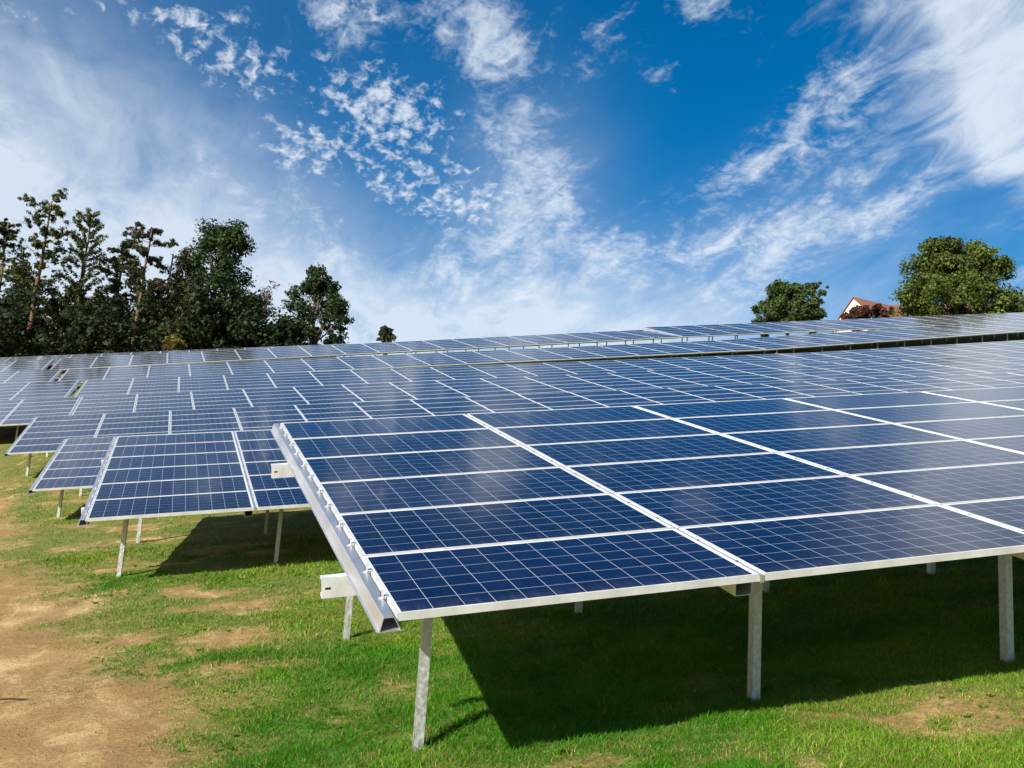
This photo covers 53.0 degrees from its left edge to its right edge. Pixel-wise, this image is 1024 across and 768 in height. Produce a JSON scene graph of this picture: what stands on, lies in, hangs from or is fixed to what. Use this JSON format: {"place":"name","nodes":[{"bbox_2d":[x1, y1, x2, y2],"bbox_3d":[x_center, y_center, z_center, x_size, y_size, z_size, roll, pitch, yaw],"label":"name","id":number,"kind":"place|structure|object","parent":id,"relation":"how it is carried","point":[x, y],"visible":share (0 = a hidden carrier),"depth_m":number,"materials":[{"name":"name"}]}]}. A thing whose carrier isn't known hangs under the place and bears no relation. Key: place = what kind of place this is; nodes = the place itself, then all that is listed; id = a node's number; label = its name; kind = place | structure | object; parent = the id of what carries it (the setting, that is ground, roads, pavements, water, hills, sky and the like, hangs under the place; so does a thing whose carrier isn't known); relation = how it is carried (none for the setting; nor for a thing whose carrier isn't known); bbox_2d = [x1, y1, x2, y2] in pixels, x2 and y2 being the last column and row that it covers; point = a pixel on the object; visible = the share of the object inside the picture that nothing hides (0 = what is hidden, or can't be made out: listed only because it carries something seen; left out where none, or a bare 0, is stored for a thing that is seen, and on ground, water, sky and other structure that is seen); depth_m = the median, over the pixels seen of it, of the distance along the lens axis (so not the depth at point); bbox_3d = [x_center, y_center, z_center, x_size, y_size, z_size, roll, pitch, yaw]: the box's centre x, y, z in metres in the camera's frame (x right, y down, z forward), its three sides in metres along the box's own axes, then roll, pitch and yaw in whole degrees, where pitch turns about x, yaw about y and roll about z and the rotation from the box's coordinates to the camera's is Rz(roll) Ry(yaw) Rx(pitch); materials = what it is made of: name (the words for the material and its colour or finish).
{"place":"outdoors","nodes":[
{"label":"outdoors","id":0,"kind":"place"},
{"bbox_2d":[0,331,1023,767],"bbox_3d":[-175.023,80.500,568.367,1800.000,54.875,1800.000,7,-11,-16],"label":"ground","id":1,"kind":"structure","parent":0,"point":[52,731],"depth_m":8.31,"materials":[{"name":"soil"}]},
{"bbox_2d":[0,698,31,699],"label":"fallen stick","id":2,"kind":"object","parent":1,"relation":"on","point":[13,699],"visible":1,"depth_m":7.28,"materials":[{"name":"brown wood"}]},
{"bbox_2d":[0,213,48,347],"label":"pine tree","id":3,"kind":"object","parent":1,"relation":"on","point":[6,232],"visible":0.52,"depth_m":138.52,"materials":[{"name":"green plant"}]},
{"bbox_2d":[0,359,54,370],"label":"solar array","id":4,"kind":"object","parent":1,"relation":"on","point":[25,365],"visible":0.77,"depth_m":57.55,"materials":[{"name":"blue"}]},
{"bbox_2d":[0,262,58,352],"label":"woodland tree","id":5,"kind":"object","parent":1,"relation":"on","point":[40,285],"visible":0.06,"depth_m":144.10,"materials":[{"name":"green plant"}]},
{"bbox_2d":[0,369,62,382],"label":"solar array","id":6,"kind":"object","parent":1,"relation":"on","point":[29,376],"visible":0.76,"depth_m":50.76,"materials":[{"name":"blue"}]},
{"bbox_2d":[0,397,79,440],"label":"solar array","id":7,"kind":"object","parent":1,"relation":"on","point":[17,413],"visible":0.81,"depth_m":36.15,"materials":[{"name":"blue"}]},
{"bbox_2d":[0,381,79,399],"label":"solar array","id":8,"kind":"object","parent":1,"relation":"on","point":[33,390],"visible":0.72,"depth_m":43.42,"materials":[{"name":"blue"}]},
{"bbox_2d":[0,187,89,355],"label":"pine tree","id":9,"kind":"object","parent":1,"relation":"on","point":[47,254],"visible":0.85,"depth_m":132.36,"materials":[{"name":"green plant"}]},
{"bbox_2d":[41,280,88,348],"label":"woodland tree","id":10,"kind":"object","parent":1,"relation":"on","point":[52,299],"visible":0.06,"depth_m":146.55,"materials":[{"name":"green plant"}]},
{"bbox_2d":[37,208,111,351],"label":"larch tree","id":11,"kind":"object","parent":1,"relation":"on","point":[81,245],"visible":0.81,"depth_m":136.97,"materials":[{"name":"green plant"}]},
{"bbox_2d":[87,293,130,353],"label":"woodland tree","id":12,"kind":"object","parent":1,"relation":"on","point":[123,308],"visible":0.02,"depth_m":144.94,"materials":[{"name":"green plant"}]},
{"bbox_2d":[93,238,142,351],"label":"pine tree","id":13,"kind":"object","parent":1,"relation":"on","point":[116,286],"visible":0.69,"depth_m":140.99,"materials":[{"name":"green plant"}]},
{"bbox_2d":[1,596,263,765],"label":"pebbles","id":14,"kind":"object","parent":1,"relation":"on","point":[83,701],"visible":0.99,"depth_m":7.00,"materials":[{"name":"stone"}]},
{"bbox_2d":[128,291,162,335],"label":"woodland tree","id":15,"kind":"object","parent":1,"relation":"on","point":[147,319],"visible":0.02,"depth_m":147.95,"materials":[{"name":"green plant"}]},
{"bbox_2d":[115,221,178,351],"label":"pine tree","id":16,"kind":"object","parent":1,"relation":"on","point":[131,264],"visible":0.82,"depth_m":134.49,"materials":[{"name":"green plant"}]},
{"bbox_2d":[27,429,271,516],"bbox_3d":[1.404,1.606,25.716,23.988,5.807,5.902,7,-11,-16],"label":"solar array","id":17,"kind":"object","parent":1,"relation":"on","point":[73,463],"visible":0.04,"depth_m":21.65,"materials":[{"name":"blue"}]},
{"bbox_2d":[0,271,308,374],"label":"undergrowth","id":18,"kind":"object","parent":1,"relation":"on","point":[112,335],"visible":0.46,"depth_m":129.44,"materials":[{"name":"green plant"}]},
{"bbox_2d":[0,344,342,369],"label":"solar array","id":19,"kind":"object","parent":1,"relation":"on","point":[57,358],"visible":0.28,"depth_m":73.19,"materials":[{"name":"blue"}]},
{"bbox_2d":[145,247,199,325],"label":"bare tree","id":20,"kind":"object","parent":1,"relation":"on","point":[177,264],"visible":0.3,"depth_m":138.51,"materials":[{"name":"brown plant"}]},
{"bbox_2d":[161,333,184,350],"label":"shrub","id":21,"kind":"object","parent":1,"relation":"on","point":[173,342],"visible":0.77,"depth_m":120.72,"materials":[{"name":"yellow plant"}]},
{"bbox_2d":[143,276,216,351],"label":"leafy tree","id":22,"kind":"object","parent":1,"relation":"on","point":[172,328],"visible":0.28,"depth_m":132.13,"materials":[{"name":"green plant"}]},
{"bbox_2d":[168,247,191,304],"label":"young tree","id":23,"kind":"object","parent":1,"relation":"on","point":[184,256],"visible":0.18,"depth_m":142.57,"materials":[{"name":"green plant"}]},
{"bbox_2d":[77,430,309,576],"bbox_3d":[5.311,1.346,18.679,23.990,6.032,5.920,7,-11,-16],"label":"solar array","id":24,"kind":"object","parent":1,"relation":"on","point":[143,476],"visible":0.29,"depth_m":14.54,"materials":[{"name":"blue"}]},
{"bbox_2d":[164,217,270,346],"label":"leafy tree","id":25,"kind":"object","parent":1,"relation":"on","point":[226,241],"visible":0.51,"depth_m":140.72,"materials":[{"name":"green plant"}]},
{"bbox_2d":[238,280,282,347],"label":"bare tree","id":26,"kind":"object","parent":1,"relation":"on","point":[268,296],"visible":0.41,"depth_m":140.60,"materials":[{"name":"brown plant"}]},
{"bbox_2d":[263,315,306,358],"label":"shrub","id":27,"kind":"object","parent":1,"relation":"on","point":[291,335],"visible":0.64,"depth_m":129.71,"materials":[{"name":"green plant"}]},
{"bbox_2d":[268,262,354,357],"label":"leafy tree","id":28,"kind":"object","parent":1,"relation":"on","point":[316,287],"visible":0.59,"depth_m":135.14,"materials":[{"name":"green plant"}]},
{"bbox_2d":[50,330,681,378],"bbox_3d":[-7.803,-1.880,63.629,37.630,9.134,6.017,7,-11,-16],"label":"solar array","id":29,"kind":"object","parent":1,"relation":"on","point":[282,353],"visible":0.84,"depth_m":62.67,"materials":[{"name":"blue"}]},
{"bbox_2d":[376,325,396,354],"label":"tree","id":30,"kind":"object","parent":1,"relation":"on","point":[385,334],"visible":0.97,"depth_m":153.75,"materials":[{"name":"green plant"}]},
{"bbox_2d":[58,340,766,390],"bbox_3d":[-4.220,-1.010,56.362,37.667,8.728,5.946,7,-11,-16],"label":"solar array","id":31,"kind":"object","parent":1,"relation":"on","point":[442,359],"visible":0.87,"depth_m":55.62,"materials":[{"name":"blue"}]},
{"bbox_2d":[74,353,856,396],"bbox_3d":[-0.342,-0.241,49.190,37.692,8.246,6.014,7,-11,-16],"label":"solar array","id":32,"kind":"object","parent":1,"relation":"on","point":[184,384],"visible":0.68,"depth_m":48.40,"materials":[{"name":"blue"}]},
{"bbox_2d":[0,448,1023,767],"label":"grass","id":33,"kind":"structure","parent":1,"relation":"on","point":[630,638],"depth_m":7.35,"materials":[{"name":"green plant"}]},
{"bbox_2d":[4,373,1023,475],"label":"solar array","id":34,"kind":"object","parent":1,"relation":"on","point":[44,434],"visible":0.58,"depth_m":34.25,"materials":[{"name":"blue"}]},
{"bbox_2d":[70,360,987,414],"bbox_3d":[2.396,0.319,42.319,37.739,8.362,6.314,7,-11,-16],"label":"solar array","id":35,"kind":"object","parent":1,"relation":"on","point":[236,398],"visible":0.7,"depth_m":41.76,"materials":[{"name":"blue"}]},
{"bbox_2d":[270,386,1023,751],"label":"solar array","id":36,"kind":"object","parent":1,"relation":"on","point":[426,520],"visible":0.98,"depth_m":7.25,"materials":[{"name":"blue"}]},
{"bbox_2d":[750,278,828,336],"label":"leafy tree","id":37,"kind":"object","parent":1,"relation":"on","point":[785,302],"visible":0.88,"depth_m":129.36,"materials":[{"name":"green plant"}]},
{"bbox_2d":[643,312,1023,342],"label":"solar array","id":38,"kind":"object","parent":1,"relation":"on","point":[735,330],"visible":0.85,"depth_m":73.18,"materials":[{"name":"blue"}]},
{"bbox_2d":[839,303,895,330],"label":"shrub","id":39,"kind":"object","parent":1,"relation":"on","point":[879,310],"visible":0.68,"depth_m":157.20,"materials":[{"name":"brown plant"}]},
{"bbox_2d":[716,320,1023,353],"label":"solar array","id":40,"kind":"object","parent":1,"relation":"on","point":[821,340],"visible":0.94,"depth_m":64.95,"materials":[{"name":"blue"}]},
{"bbox_2d":[837,297,909,331],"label":"gabled house","id":41,"kind":"structure","parent":1,"relation":"on","point":[854,301],"depth_m":192.60,"materials":[{"name":"ceramic"}]},
{"bbox_2d":[815,340,1023,360],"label":"solar array","id":42,"kind":"object","parent":1,"relation":"on","point":[1003,348],"visible":0.74,"depth_m":57.06,"materials":[{"name":"blue"}]},
{"bbox_2d":[891,305,984,315],"bbox_3d":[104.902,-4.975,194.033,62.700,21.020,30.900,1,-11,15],"label":"tiled house","id":43,"kind":"structure","parent":1,"relation":"on","point":[926,308],"depth_m":200.44,"materials":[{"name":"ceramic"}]},
{"bbox_2d":[887,234,1023,317],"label":"leafy tree","id":44,"kind":"object","parent":1,"relation":"on","point":[954,276],"visible":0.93,"depth_m":116.13,"materials":[{"name":"green plant"}]},
{"bbox_2d":[902,355,1023,372],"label":"solar array","id":45,"kind":"object","parent":1,"relation":"on","point":[1002,364],"visible":0.78,"depth_m":49.79,"materials":[{"name":"blue"}]},
{"bbox_2d":[1002,305,1021,312],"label":"shrub","id":46,"kind":"object","parent":1,"relation":"on","point":[1010,308],"visible":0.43,"depth_m":115.83,"materials":[{"name":"green plant"}]},
{"bbox_2d":[1007,372,1023,374],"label":"solar array","id":47,"kind":"object","parent":1,"relation":"on","point":[1020,373],"visible":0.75,"depth_m":43.47,"materials":[{"name":"blue"}]},
{"bbox_2d":[0,0,1023,357],"label":"sky","id":48,"kind":"structure","parent":0,"point":[461,169],"materials":[{"name":"blue"}]}
]}

